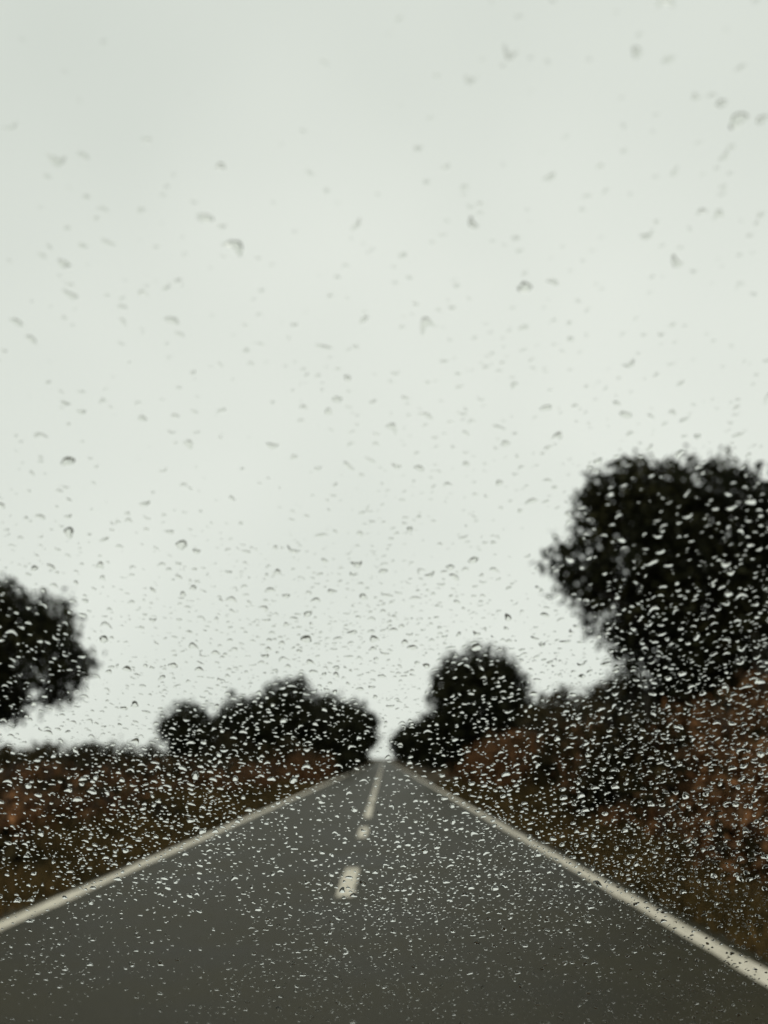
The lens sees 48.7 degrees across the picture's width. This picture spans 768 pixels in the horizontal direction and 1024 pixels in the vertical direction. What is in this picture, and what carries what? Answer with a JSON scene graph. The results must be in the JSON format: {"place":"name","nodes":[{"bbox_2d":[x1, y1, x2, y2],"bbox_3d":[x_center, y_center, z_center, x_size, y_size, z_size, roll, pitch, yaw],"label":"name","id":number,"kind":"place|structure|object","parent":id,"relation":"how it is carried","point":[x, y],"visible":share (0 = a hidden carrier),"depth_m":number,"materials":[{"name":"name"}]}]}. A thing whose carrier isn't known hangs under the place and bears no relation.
{"place":"outdoors","nodes":[
{"label":"outdoors","id":0,"kind":"place"},
{"bbox_2d":[0,759,767,960],"bbox_3d":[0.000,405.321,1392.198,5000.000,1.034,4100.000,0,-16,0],"label":"ground","id":1,"kind":"structure","parent":0,"point":[434,777],"depth_m":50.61,"materials":[{"name":"brown plant"}]},
{"bbox_2d":[0,572,105,729],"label":"oak tree","id":2,"kind":"object","parent":1,"relation":"on","point":[43,621],"visible":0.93,"depth_m":21.33,"materials":[{"name":"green plant"}]},
{"bbox_2d":[0,724,323,872],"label":"green bushes","id":3,"kind":"object","parent":1,"relation":"on","point":[35,753],"visible":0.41,"depth_m":31.91,"materials":[{"name":"green plant"}]},
{"bbox_2d":[0,746,342,848],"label":"dry shrubs","id":4,"kind":"object","parent":1,"relation":"on","point":[13,808],"visible":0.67,"depth_m":21.49,"materials":[{"name":"brown plant"}]},
{"bbox_2d":[153,697,220,767],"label":"oak tree","id":5,"kind":"object","parent":1,"relation":"on","point":[206,734],"visible":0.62,"depth_m":42.98,"materials":[{"name":"green plant"}]},
{"bbox_2d":[207,686,278,758],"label":"oak tree","id":6,"kind":"object","parent":1,"relation":"on","point":[266,730],"visible":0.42,"depth_m":52.60,"materials":[{"name":"green plant"}]},
{"bbox_2d":[245,672,342,757],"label":"oak tree","id":7,"kind":"object","parent":1,"relation":"on","point":[306,705],"visible":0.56,"depth_m":57.23,"materials":[{"name":"green plant"}]},
{"bbox_2d":[310,686,361,774],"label":"oak tree","id":8,"kind":"object","parent":1,"relation":"on","point":[345,726],"visible":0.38,"depth_m":71.59,"materials":[{"name":"green plant"}]},
{"bbox_2d":[342,693,382,769],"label":"oak tree","id":9,"kind":"object","parent":1,"relation":"on","point":[369,742],"visible":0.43,"depth_m":105.10,"materials":[{"name":"green plant"}]},
{"bbox_2d":[386,722,413,765],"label":"oak tree","id":10,"kind":"object","parent":1,"relation":"on","point":[393,746],"visible":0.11,"depth_m":163.13,"materials":[{"name":"green plant"}]},
{"bbox_2d":[396,713,421,765],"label":"oak tree","id":11,"kind":"object","parent":1,"relation":"on","point":[404,750],"visible":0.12,"depth_m":114.60,"materials":[{"name":"green plant"}]},
{"bbox_2d":[403,713,448,771],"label":"oak tree","id":12,"kind":"object","parent":1,"relation":"on","point":[424,747],"visible":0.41,"depth_m":76.09,"materials":[{"name":"green plant"}]},
{"bbox_2d":[416,639,534,775],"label":"oak tree","id":13,"kind":"object","parent":1,"relation":"on","point":[465,731],"visible":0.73,"depth_m":43.10,"materials":[{"name":"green plant"}]},
{"bbox_2d":[508,683,587,739],"bbox_3d":[7.364,9.474,34.705,3.979,4.960,3.637,10,-19,-30],"label":"oak tree","id":14,"kind":"object","parent":1,"relation":"on","point":[566,691],"visible":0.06,"depth_m":34.92,"materials":[{"name":"green plant"}]},
{"bbox_2d":[443,631,767,887],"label":"dry shrubs","id":15,"kind":"object","parent":1,"relation":"on","point":[498,767],"visible":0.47,"depth_m":12.55,"materials":[{"name":"brown plant"}]},
{"bbox_2d":[578,673,642,711],"bbox_3d":[8.912,8.802,32.805,4.154,5.138,3.918,0,-16,0],"label":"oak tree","id":16,"kind":"object","parent":1,"relation":"on","point":[592,693],"visible":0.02,"depth_m":32.88,"materials":[{"name":"green plant"}]},
{"bbox_2d":[597,675,644,692],"bbox_3d":[10.545,9.557,36.836,4.195,5.650,4.144,14,-21,-40],"label":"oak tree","id":17,"kind":"object","parent":1,"relation":"on","point":[608,684],"depth_m":37.48,"materials":[{"name":"green plant"}]},
{"bbox_2d":[505,660,767,885],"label":"green bushes","id":18,"kind":"object","parent":1,"relation":"on","point":[547,763],"visible":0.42,"depth_m":15.44,"materials":[{"name":"green plant"}]},
{"bbox_2d":[529,444,767,725],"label":"oak tree","id":19,"kind":"object","parent":1,"relation":"on","point":[643,514],"visible":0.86,"depth_m":16.66,"materials":[{"name":"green plant"}]},
{"bbox_2d":[0,760,767,1023],"bbox_3d":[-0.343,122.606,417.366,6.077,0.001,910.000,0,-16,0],"label":"road","id":20,"kind":"structure","parent":0,"point":[105,1005],"depth_m":6.30,"materials":[{"name":"grey asphalt"}]},
{"bbox_2d":[0,761,377,930],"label":"road edge line","id":21,"kind":"object","parent":20,"relation":"on","point":[40,908],"visible":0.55,"depth_m":9.38,"materials":[{"name":"white paint"}]},
{"bbox_2d":[335,763,382,896],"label":"road centre line","id":22,"kind":"object","parent":20,"relation":"on","point":[353,874],"visible":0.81,"depth_m":10.04,"materials":[{"name":"white paint"}]},
{"bbox_2d":[390,762,767,986],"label":"road edge line","id":23,"kind":"object","parent":20,"relation":"on","point":[718,950],"visible":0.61,"depth_m":7.19,"materials":[{"name":"white paint"}]},
{"bbox_2d":[0,0,767,758],"label":"sky","id":24,"kind":"structure","parent":0,"point":[254,76],"materials":[{"name":"white"}]},
{"bbox_3d":[0.300,0.280,0.257,2.092,1.222,3.450,0,-16,0],"label":"car","id":25,"kind":"object","parent":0,"visible":0},
{"bbox_2d":[0,0,767,1023],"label":"raindrops","id":26,"kind":"object","parent":25,"relation":"on","point":[524,286],"visible":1,"depth_m":0.57,"materials":[{"name":"liquid"}]}
]}

